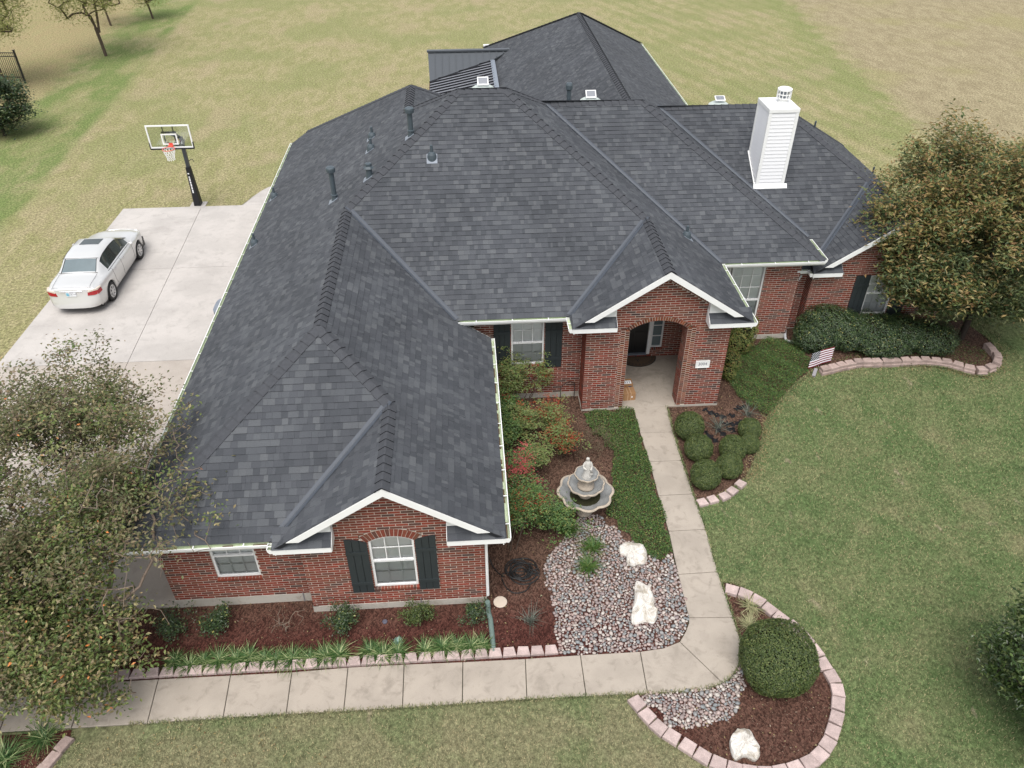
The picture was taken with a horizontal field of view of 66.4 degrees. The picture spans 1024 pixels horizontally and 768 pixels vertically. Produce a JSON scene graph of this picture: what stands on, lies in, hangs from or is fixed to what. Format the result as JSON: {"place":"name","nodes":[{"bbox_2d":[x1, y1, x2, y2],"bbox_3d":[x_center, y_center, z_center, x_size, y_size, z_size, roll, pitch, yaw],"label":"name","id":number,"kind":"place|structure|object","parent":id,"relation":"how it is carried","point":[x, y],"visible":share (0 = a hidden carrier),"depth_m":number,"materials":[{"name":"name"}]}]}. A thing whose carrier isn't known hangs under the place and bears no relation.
{"place":"outdoors","nodes":[
{"label":"outdoors","id":0,"kind":"place"},
{"bbox_2d":[0,187,270,612],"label":"driveway","id":1,"kind":"structure","parent":0,"point":[156,313],"depth_m":25.99,"materials":[{"name":"concrete"}]},
{"bbox_2d":[47,229,144,308],"bbox_3d":[-14.713,-4.454,27.847,2.141,1.485,5.170,-2,38,-3],"label":"parked car","id":2,"kind":"object","parent":1,"relation":"on","point":[94,269],"visible":1,"depth_m":26.59,"materials":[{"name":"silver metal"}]},
{"bbox_2d":[144,124,207,207],"bbox_3d":[-13.139,-8.661,31.472,1.581,3.792,1.987,12,39,15],"label":"basketball hoop","id":3,"kind":"object","parent":1,"relation":"on","point":[197,202],"visible":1,"depth_m":30.66,"materials":[{"name":"metal"}]},
{"bbox_2d":[213,298,221,314],"bbox_3d":[-9.156,-2.257,25.540,0.920,0.770,0.920,-2,38,-3],"label":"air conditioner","id":4,"kind":"object","parent":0,"point":[216,305],"visible":0.03,"depth_m":25.25,"materials":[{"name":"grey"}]},
{"bbox_2d":[0,0,1023,767],"bbox_3d":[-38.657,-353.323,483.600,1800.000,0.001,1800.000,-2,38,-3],"label":"lawn","id":5,"kind":"structure","parent":0,"point":[248,92],"depth_m":37.23,"materials":[{"name":"plant"}]},
{"bbox_2d":[0,50,26,82],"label":"iron fence","id":6,"kind":"object","parent":5,"relation":"on","point":[19,66],"visible":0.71,"depth_m":46.24,"materials":[{"name":"black metal"}]},
{"bbox_2d":[0,0,40,83],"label":"tree","id":7,"kind":"object","parent":5,"relation":"on","point":[8,28],"visible":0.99,"depth_m":44.15,"materials":[{"name":"green plant"}]},
{"bbox_2d":[0,70,47,139],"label":"oak tree","id":8,"kind":"object","parent":5,"relation":"on","point":[10,111],"visible":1,"depth_m":39.01,"materials":[{"name":"green plant"}]},
{"bbox_2d":[0,730,71,767],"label":"bed","id":9,"kind":"object","parent":5,"relation":"on","point":[59,734],"visible":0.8,"depth_m":14.45,"materials":[{"name":"brown soil"}]},
{"bbox_2d":[0,728,37,767],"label":"lily turf","id":10,"kind":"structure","parent":9,"relation":"on","point":[6,756],"depth_m":14.31,"materials":[{"name":"plant"}]},
{"bbox_2d":[12,714,72,761],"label":"lily turf","id":11,"kind":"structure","parent":9,"relation":"on","point":[42,737],"depth_m":14.54,"materials":[{"name":"plant"}]},
{"bbox_2d":[36,735,74,767],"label":"block edging","id":12,"kind":"object","parent":5,"relation":"on","point":[51,759],"visible":0.96,"depth_m":14.34,"materials":[{"name":"stone"}]},
{"bbox_2d":[32,0,121,55],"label":"tree","id":13,"kind":"object","parent":5,"relation":"on","point":[95,3],"visible":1,"depth_m":49.29,"materials":[{"name":"green plant"}]},
{"bbox_2d":[99,0,132,25],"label":"tree","id":14,"kind":"object","parent":5,"relation":"on","point":[110,24],"visible":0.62,"depth_m":57.08,"materials":[{"name":"green plant"}]},
{"bbox_2d":[120,0,168,18],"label":"tree","id":15,"kind":"object","parent":5,"relation":"on","point":[147,4],"visible":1,"depth_m":58.64,"materials":[{"name":"green plant"}]},
{"bbox_2d":[0,396,687,682],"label":"front mulch bed","id":16,"kind":"object","parent":5,"relation":"on","point":[252,616],"visible":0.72,"depth_m":16.77,"materials":[{"name":"brown wood"}]},
{"bbox_2d":[0,324,236,738],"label":"crape myrtle","id":17,"kind":"object","parent":16,"relation":"on","point":[30,613],"visible":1,"depth_m":14.60,"materials":[{"name":"green plant"}]},
{"bbox_2d":[150,600,196,644],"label":"shrub","id":18,"kind":"object","parent":16,"relation":"on","point":[170,629],"visible":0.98,"depth_m":16.30,"materials":[{"name":"green plant"}]},
{"bbox_2d":[158,646,190,676],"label":"lily turf","id":19,"kind":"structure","parent":16,"relation":"on","point":[168,661],"depth_m":15.85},
{"bbox_2d":[169,646,203,680],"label":"lily turf","id":20,"kind":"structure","parent":16,"relation":"on","point":[186,662],"depth_m":15.79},
{"bbox_2d":[189,647,217,675],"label":"lily turf","id":21,"kind":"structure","parent":16,"relation":"on","point":[205,655],"depth_m":15.87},
{"bbox_2d":[190,600,231,638],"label":"shrub","id":22,"kind":"object","parent":16,"relation":"on","point":[219,615],"visible":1,"depth_m":16.28,"materials":[{"name":"green plant"}]},
{"bbox_2d":[197,642,237,674],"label":"lily turf","id":23,"kind":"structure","parent":16,"relation":"on","point":[218,656],"depth_m":15.84,"materials":[{"name":"plant"}]},
{"bbox_2d":[220,642,250,676],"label":"lily turf","id":24,"kind":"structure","parent":16,"relation":"on","point":[233,654],"depth_m":15.87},
{"bbox_2d":[228,638,266,676],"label":"lily turf","id":25,"kind":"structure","parent":16,"relation":"on","point":[249,657],"depth_m":15.90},
{"bbox_2d":[248,645,278,670],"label":"lily turf","id":26,"kind":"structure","parent":16,"relation":"on","point":[262,653],"depth_m":15.89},
{"bbox_2d":[258,644,290,672],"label":"lily turf","id":27,"kind":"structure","parent":16,"relation":"on","point":[275,659],"depth_m":15.87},
{"bbox_2d":[258,596,315,640],"bbox_3d":[-4.716,4.871,16.263,1.128,0.791,1.064,-24,43,-28],"label":"twig shrub","id":28,"kind":"object","parent":16,"relation":"on","point":[283,624],"visible":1,"depth_m":16.29,"materials":[{"name":"brown plant"}]},
{"bbox_2d":[276,640,310,677],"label":"lily turf","id":29,"kind":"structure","parent":16,"relation":"on","point":[289,659],"depth_m":15.88,"materials":[{"name":"plant"}]},
{"bbox_2d":[292,645,321,671],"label":"lily turf","id":30,"kind":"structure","parent":16,"relation":"on","point":[307,656],"depth_m":15.92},
{"bbox_2d":[59,645,557,679],"bbox_3d":[-4.479,5.677,15.789,10.868,0.108,0.219,-2,38,-3],"label":"block edging","id":31,"kind":"object","parent":16,"relation":"on","point":[509,652],"visible":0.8,"depth_m":15.79,"materials":[{"name":"stone"}]},
{"bbox_2d":[305,636,339,669],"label":"lily turf","id":32,"kind":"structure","parent":16,"relation":"on","point":[320,654],"depth_m":15.92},
{"bbox_2d":[318,634,358,666],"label":"lily turf","id":33,"kind":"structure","parent":16,"relation":"on","point":[341,649],"depth_m":15.94,"materials":[{"name":"plant"}]},
{"bbox_2d":[318,597,363,636],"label":"shrub","id":34,"kind":"object","parent":16,"relation":"on","point":[343,615],"visible":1,"depth_m":16.32,"materials":[{"name":"green plant"}]},
{"bbox_2d":[351,635,383,666],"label":"lily turf","id":35,"kind":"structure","parent":16,"relation":"on","point":[366,650],"depth_m":16.04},
{"bbox_2d":[362,637,401,669],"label":"lily turf","id":36,"kind":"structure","parent":16,"relation":"on","point":[377,650],"depth_m":15.95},
{"bbox_2d":[378,635,414,667],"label":"lily turf","id":37,"kind":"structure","parent":16,"relation":"on","point":[397,650],"depth_m":16.00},
{"bbox_2d":[397,596,437,625],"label":"shrub","id":38,"kind":"object","parent":16,"relation":"on","point":[416,615],"visible":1,"depth_m":16.41,"materials":[{"name":"green plant"}]},
{"bbox_2d":[409,634,440,663],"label":"lily turf","id":39,"kind":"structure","parent":16,"relation":"on","point":[425,645],"depth_m":16.06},
{"bbox_2d":[421,629,460,660],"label":"lily turf","id":40,"kind":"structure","parent":16,"relation":"on","point":[442,647],"depth_m":16.09,"materials":[{"name":"plant"}]},
{"bbox_2d":[444,631,469,658],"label":"lily turf","id":41,"kind":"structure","parent":16,"relation":"on","point":[456,641],"depth_m":16.14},
{"bbox_2d":[456,627,486,662],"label":"lily turf","id":42,"kind":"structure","parent":16,"relation":"on","point":[466,647],"depth_m":16.08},
{"bbox_2d":[456,597,488,626],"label":"shrub","id":43,"kind":"object","parent":16,"relation":"on","point":[472,609],"visible":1,"depth_m":16.49,"materials":[{"name":"green plant"}]},
{"bbox_2d":[470,630,495,656],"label":"lily turf","id":44,"kind":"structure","parent":16,"relation":"on","point":[483,640],"depth_m":16.14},
{"bbox_2d":[493,596,506,607],"bbox_3d":[-0.256,4.740,17.012,0.300,0.035,0.300,-2,38,-3],"label":"utility lid","id":45,"kind":"object","parent":16,"relation":"on","point":[499,601],"visible":1,"depth_m":17.00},
{"bbox_2d":[488,555,539,593],"bbox_3d":[0.023,4.152,17.438,1.223,0.443,0.977,-2,38,-3],"label":"garden hose","id":46,"kind":"object","parent":16,"relation":"on","point":[519,564],"visible":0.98,"depth_m":17.62,"materials":[{"name":"rubber"}]},
{"bbox_2d":[501,411,526,454],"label":"nandina","id":47,"kind":"object","parent":16,"relation":"on","point":[506,432],"visible":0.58,"depth_m":20.34,"materials":[{"name":"green plant"}]},
{"bbox_2d":[499,384,529,427],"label":"nandina","id":48,"kind":"object","parent":16,"relation":"on","point":[504,401],"visible":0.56,"depth_m":21.35,"materials":[{"name":"green plant"}]},
{"bbox_2d":[497,346,536,402],"bbox_3d":[-0.038,-0.161,21.860,1.498,1.925,1.417,-2,38,-3],"label":"nandina","id":49,"kind":"object","parent":16,"relation":"on","point":[505,369],"visible":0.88,"depth_m":21.64,"materials":[{"name":"green plant"}]},
{"bbox_2d":[504,441,541,492],"bbox_3d":[-0.004,2.286,19.053,1.549,1.463,1.281,-2,38,-3],"label":"nandina","id":50,"kind":"object","parent":16,"relation":"on","point":[520,468],"visible":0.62,"depth_m":18.81,"materials":[{"name":"red plant"}]},
{"bbox_2d":[504,399,548,442],"bbox_3d":[0.424,1.111,20.811,1.234,1.182,1.477,-2,38,-3],"label":"nandina","id":51,"kind":"object","parent":16,"relation":"on","point":[529,419],"visible":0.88,"depth_m":20.69,"materials":[{"name":"green plant"}]},
{"bbox_2d":[512,600,543,634],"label":"spiky plant","id":52,"kind":"object","parent":16,"relation":"on","point":[531,620],"visible":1,"depth_m":16.59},
{"bbox_2d":[506,473,559,550],"bbox_3d":[0.261,2.994,18.160,1.757,1.435,1.686,-2,38,-3],"label":"nandina","id":53,"kind":"object","parent":16,"relation":"on","point":[525,504],"visible":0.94,"depth_m":17.94,"materials":[{"name":"green plant"}]},
{"bbox_2d":[510,431,555,474],"bbox_3d":[0.525,1.895,19.972,1.189,0.960,1.064,-2,38,-3],"label":"nandina","id":54,"kind":"object","parent":16,"relation":"on","point":[537,452],"visible":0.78,"depth_m":19.75,"materials":[{"name":"green plant"}]},
{"bbox_2d":[78,322,992,765],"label":"mulch chips","id":55,"kind":"object","parent":16,"relation":"on","point":[646,650],"visible":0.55,"depth_m":16.31,"materials":[{"name":"wood"}]},
{"bbox_2d":[522,350,554,405],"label":"nandina","id":56,"kind":"object","parent":16,"relation":"on","point":[545,372],"visible":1,"depth_m":21.65,"materials":[{"name":"green plant"}]},
{"bbox_2d":[528,393,576,437],"bbox_3d":[1.062,1.013,20.793,1.203,1.355,1.437,-16,40,-19],"label":"nandina","id":57,"kind":"object","parent":16,"relation":"on","point":[547,419],"visible":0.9,"depth_m":20.63,"materials":[{"name":"green plant"}]},
{"bbox_2d":[530,492,598,548],"bbox_3d":[1.103,3.176,18.338,1.343,0.916,1.386,-18,41,-22],"label":"nandina","id":58,"kind":"object","parent":16,"relation":"on","point":[559,514],"visible":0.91,"depth_m":18.14,"materials":[{"name":"green plant"}]},
{"bbox_2d":[537,415,591,458],"bbox_3d":[1.215,1.541,20.231,1.380,1.202,1.309,-26,44,-30],"label":"nandina","id":59,"kind":"object","parent":16,"relation":"on","point":[559,440],"visible":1,"depth_m":20.17,"materials":[{"name":"green plant"}]},
{"bbox_2d":[555,515,586,542],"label":"daylily","id":60,"kind":"object","parent":16,"relation":"on","point":[572,529],"visible":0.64,"depth_m":18.53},
{"bbox_2d":[556,457,613,516],"bbox_3d":[1.756,2.407,18.589,1.328,1.822,1.328,-17,41,-20],"label":"fountain","id":61,"kind":"object","parent":16,"relation":"on","point":[587,486],"visible":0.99,"depth_m":18.53,"materials":[{"name":"stone"}]},
{"bbox_2d":[554,413,632,463],"bbox_3d":[2.090,1.461,20.704,2.310,0.747,2.038,-2,38,-3],"label":"twig shrub","id":62,"kind":"object","parent":16,"relation":"on","point":[590,442],"visible":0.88,"depth_m":20.61,"materials":[{"name":"brown plant"}]},
{"bbox_2d":[543,514,688,654],"bbox_3d":[2.234,4.330,17.515,3.094,0.066,3.857,-2,38,-3],"label":"river rock bed","id":63,"kind":"object","parent":16,"relation":"on","point":[588,625],"visible":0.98,"depth_m":17.09,"materials":[{"name":"gravel"}]},
{"bbox_2d":[569,549,606,582],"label":"daylily","id":64,"kind":"object","parent":63,"relation":"on","point":[586,565],"visible":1,"depth_m":17.69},
{"bbox_2d":[572,532,610,556],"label":"daylily","id":65,"kind":"object","parent":63,"relation":"on","point":[592,545],"visible":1,"depth_m":18.15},
{"bbox_2d":[619,542,646,566],"bbox_3d":[2.801,3.890,17.984,0.634,0.198,0.677,-2,38,-3],"label":"boulder","id":66,"kind":"object","parent":63,"relation":"on","point":[634,554],"visible":1,"depth_m":17.92,"materials":[{"name":"stone"}]},
{"bbox_2d":[631,581,657,624],"bbox_3d":[2.796,4.698,16.941,0.613,0.188,1.127,-2,38,-3],"label":"boulder","id":67,"kind":"object","parent":63,"relation":"on","point":[644,609],"visible":1,"depth_m":16.77,"materials":[{"name":"stone"}]},
{"bbox_2d":[584,405,672,559],"bbox_3d":[2.916,2.333,19.994,1.484,0.207,5.460,-2,38,-3],"label":"ground cover","id":68,"kind":"object","parent":16,"relation":"on","point":[620,476],"visible":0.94,"depth_m":19.77,"materials":[{"name":"green plant"}]},
{"bbox_2d":[0,407,739,732],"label":"walkway","id":69,"kind":"structure","parent":5,"relation":"on","point":[704,650],"depth_m":15.55,"materials":[{"name":"beige concrete"}]},
{"bbox_2d":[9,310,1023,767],"bbox_3d":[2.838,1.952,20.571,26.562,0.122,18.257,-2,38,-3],"label":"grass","id":70,"kind":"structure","parent":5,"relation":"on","point":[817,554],"depth_m":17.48,"materials":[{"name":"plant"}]},
{"bbox_2d":[31,324,1013,766],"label":"fallen leaves","id":71,"kind":"object","parent":5,"relation":"on","point":[695,494],"visible":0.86,"depth_m":20.59,"materials":[{"name":"brown plant"}]},
{"bbox_2d":[114,12,970,650],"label":"house","id":72,"kind":"structure","parent":5,"relation":"on","point":[588,204],"depth_m":21.06,"materials":[{"name":"red brick"}]},
{"bbox_2d":[209,549,260,576],"bbox_3d":[-5.743,3.495,16.170,0.945,1.325,0.155,-2,38,-3],"label":"window","id":73,"kind":"structure","parent":72,"relation":"in","point":[233,562],"depth_m":16.34,"materials":[{"name":"glass"}]},
{"bbox_2d":[368,536,418,585],"bbox_3d":[-2.434,3.592,16.128,0.950,1.597,0.155,-2,38,-3],"label":"window","id":74,"kind":"structure","parent":72,"relation":"in","point":[393,559],"depth_m":16.12,"materials":[{"name":"glass"}]},
{"bbox_2d":[511,323,543,364],"bbox_3d":[0.422,-1.213,21.575,0.945,1.569,0.155,-2,38,-3],"label":"window","id":75,"kind":"structure","parent":72,"relation":"in","point":[527,339],"depth_m":21.57,"materials":[{"name":"glass"}]},
{"bbox_2d":[623,387,635,400],"bbox_3d":[3.348,0.283,22.552,0.360,0.252,0.308,-5,38,-6],"label":"cardboard box","id":76,"kind":"object","parent":72,"relation":"on","point":[629,393],"visible":0.93,"depth_m":22.44,"materials":[{"name":"cardboard"}]},
{"bbox_2d":[628,322,648,352],"bbox_3d":[3.687,-1.773,23.587,0.896,2.050,0.110,-2,38,-3],"label":"door","id":77,"kind":"structure","parent":72,"relation":"in","point":[638,335],"depth_m":23.90,"materials":[{"name":"black metal"}]},
{"bbox_2d":[626,356,655,366],"bbox_3d":[3.886,-0.690,23.999,1.165,0.024,0.519,-2,38,-3],"label":"doormat","id":78,"kind":"object","parent":72,"relation":"on","point":[640,361],"visible":0.81,"depth_m":24.01,"materials":[{"name":"fabric"}]},
{"bbox_2d":[730,267,765,315],"bbox_3d":[7.133,-2.905,24.006,1.054,1.950,0.155,-2,38,-3],"label":"window","id":79,"kind":"structure","parent":72,"relation":"in","point":[749,281],"depth_m":23.87,"materials":[{"name":"glass"}]},
{"bbox_2d":[861,275,892,313],"bbox_3d":[11.485,-2.851,24.616,0.873,1.452,0.155,-2,38,-3],"label":"window","id":80,"kind":"structure","parent":72,"relation":"in","point":[869,302],"depth_m":24.73,"materials":[{"name":"glass"}]},
{"bbox_2d":[639,583,830,767],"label":"corner mulch bed","id":81,"kind":"object","parent":5,"relation":"on","point":[721,727],"visible":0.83,"depth_m":14.80,"materials":[{"name":"brown wood"}]},
{"bbox_2d":[641,664,746,728],"bbox_3d":[3.718,6.129,15.165,2.324,0.065,1.033,-11,39,-14],"label":"corner rock bed","id":82,"kind":"object","parent":81,"relation":"on","point":[720,702],"visible":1,"depth_m":15.11,"materials":[{"name":"gravel"}]},
{"bbox_2d":[627,583,845,767],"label":"block edging","id":83,"kind":"object","parent":81,"relation":"on","point":[818,755],"visible":0.88,"depth_m":14.69,"materials":[{"name":"stone"}]},
{"bbox_2d":[729,728,759,761],"bbox_3d":[4.266,6.622,14.391,0.529,0.231,0.602,-2,38,-3],"label":"boulder","id":84,"kind":"object","parent":81,"relation":"on","point":[743,742],"visible":1,"depth_m":14.30,"materials":[{"name":"stone"}]},
{"bbox_2d":[731,611,758,632],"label":"lily turf","id":85,"kind":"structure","parent":81,"relation":"on","point":[746,624],"depth_m":16.53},
{"bbox_2d":[732,591,767,616],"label":"lily turf","id":86,"kind":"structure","parent":81,"relation":"on","point":[751,607],"depth_m":16.84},
{"bbox_2d":[736,615,820,699],"bbox_3d":[5.178,5.295,15.211,1.509,1.270,1.493,-2,38,-3],"label":"ball shrub","id":87,"kind":"object","parent":81,"relation":"on","point":[780,658],"visible":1,"depth_m":14.81,"materials":[{"name":"green plant"}]},
{"bbox_2d":[668,320,992,500],"bbox_3d":[9.856,0.430,22.592,11.126,0.001,7.625,-2,38,-3],"label":"mulch bed","id":88,"kind":"object","parent":5,"relation":"on","point":[976,337],"visible":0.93,"depth_m":22.96,"materials":[{"name":"brown wood"}]},
{"bbox_2d":[674,411,704,440],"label":"ball shrub","id":89,"kind":"object","parent":88,"relation":"on","point":[687,424],"visible":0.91,"depth_m":20.88,"materials":[{"name":"green plant"}]},
{"bbox_2d":[683,433,713,461],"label":"ball shrub","id":90,"kind":"object","parent":88,"relation":"on","point":[697,446],"visible":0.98,"depth_m":20.24,"materials":[{"name":"green plant"}]},
{"bbox_2d":[690,459,721,489],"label":"ball shrub","id":91,"kind":"object","parent":88,"relation":"on","point":[705,474],"visible":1,"depth_m":19.42,"materials":[{"name":"green plant"}]},
{"bbox_2d":[708,413,733,434],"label":"spiky plant","id":92,"kind":"object","parent":88,"relation":"on","point":[718,425],"visible":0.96,"depth_m":21.52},
{"bbox_2d":[696,479,746,507],"bbox_3d":[5.268,2.763,19.531,1.558,0.105,0.366,-20,42,-24],"label":"block edging","id":93,"kind":"object","parent":88,"relation":"on","point":[732,491],"visible":1,"depth_m":19.43,"materials":[{"name":"stone"}]},
{"bbox_2d":[702,405,744,442],"bbox_3d":[5.960,1.099,21.697,1.537,0.080,1.592,-2,38,-3],"label":"weed fabric","id":94,"kind":"object","parent":88,"relation":"on","point":[714,440],"visible":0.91,"depth_m":21.70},
{"bbox_2d":[716,452,743,479],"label":"ball shrub","id":95,"kind":"object","parent":88,"relation":"on","point":[731,466],"visible":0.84,"depth_m":19.75,"materials":[{"name":"green plant"}]},
{"bbox_2d":[722,347,740,380],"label":"shrub","id":96,"kind":"object","parent":88,"relation":"on","point":[731,364],"visible":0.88,"depth_m":23.23,"materials":[{"name":"green plant"}]},
{"bbox_2d":[718,434,747,458],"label":"ball shrub","id":97,"kind":"object","parent":88,"relation":"on","point":[737,445],"visible":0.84,"depth_m":20.24,"materials":[{"name":"green plant"}]},
{"bbox_2d":[727,316,758,354],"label":"shrub","id":98,"kind":"object","parent":88,"relation":"on","point":[740,338],"visible":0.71,"depth_m":23.89,"materials":[{"name":"green plant"}]},
{"bbox_2d":[736,400,763,417],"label":"spiky plant","id":99,"kind":"object","parent":88,"relation":"on","point":[748,413],"visible":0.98,"depth_m":22.00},
{"bbox_2d":[738,418,761,436],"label":"ball shrub","id":100,"kind":"object","parent":88,"relation":"on","point":[750,425],"visible":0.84,"depth_m":20.95,"materials":[{"name":"green plant"}]},
{"bbox_2d":[741,433,759,453],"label":"ball shrub","id":101,"kind":"object","parent":88,"relation":"on","point":[752,441],"visible":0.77,"depth_m":20.53,"materials":[{"name":"green plant"}]},
{"bbox_2d":[729,336,809,415],"bbox_3d":[7.663,-0.417,23.531,1.950,0.225,3.947,27,45,31],"label":"ground cover","id":102,"kind":"object","parent":88,"relation":"on","point":[753,381],"visible":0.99,"depth_m":23.49,"materials":[{"name":"green plant"}]},
{"bbox_2d":[808,347,834,367],"bbox_3d":[9.344,-0.773,23.667,0.920,0.627,0.088,-16,40,-19],"label":"flag","id":103,"kind":"object","parent":88,"relation":"on","point":[818,358],"visible":1,"depth_m":23.63,"materials":[{"name":"fabric"}]},
{"bbox_2d":[791,303,872,353],"bbox_3d":[9.999,-1.835,24.430,2.536,1.366,1.836,-2,38,-3],"label":"hedge","id":104,"kind":"object","parent":88,"relation":"on","point":[823,328],"visible":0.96,"depth_m":24.04,"materials":[{"name":"green plant"}]},
{"bbox_2d":[824,340,986,364],"bbox_3d":[12.065,-0.879,24.200,5.531,0.105,1.435,-2,38,-3],"label":"ground cover","id":105,"kind":"object","parent":88,"relation":"on","point":[942,356],"visible":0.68,"depth_m":24.21,"materials":[{"name":"green plant"}]},
{"bbox_2d":[855,308,961,358],"bbox_3d":[12.117,-1.634,24.294,3.564,1.196,1.901,-2,38,-3],"label":"hedge","id":106,"kind":"object","parent":88,"relation":"on","point":[897,336],"visible":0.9,"depth_m":23.88,"materials":[{"name":"green plant"}]},
{"bbox_2d":[819,342,1002,375],"bbox_3d":[12.165,-0.678,23.883,5.841,0.217,1.462,-2,38,-3],"label":"block edging","id":107,"kind":"object","parent":88,"relation":"on","point":[993,352],"visible":1,"depth_m":23.75,"materials":[{"name":"stone"}]},
{"bbox_2d":[848,98,1023,339],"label":"shade tree","id":108,"kind":"object","parent":88,"relation":"on","point":[931,272],"visible":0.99,"depth_m":22.49,"materials":[{"name":"green plant"}]},
{"bbox_2d":[962,576,1023,726],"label":"holly tree","id":109,"kind":"object","parent":5,"relation":"on","point":[1013,662],"visible":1,"depth_m":14.16,"materials":[{"name":"green plant"}]},
{"bbox_2d":[624,379,632,386],"bbox_3d":[3.326,0.052,22.809,0.336,0.306,0.288,-2,38,-3],"label":"cardboard box","id":110,"kind":"object","parent":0,"point":[628,383],"visible":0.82,"depth_m":22.65,"materials":[{"name":"cardboard"}]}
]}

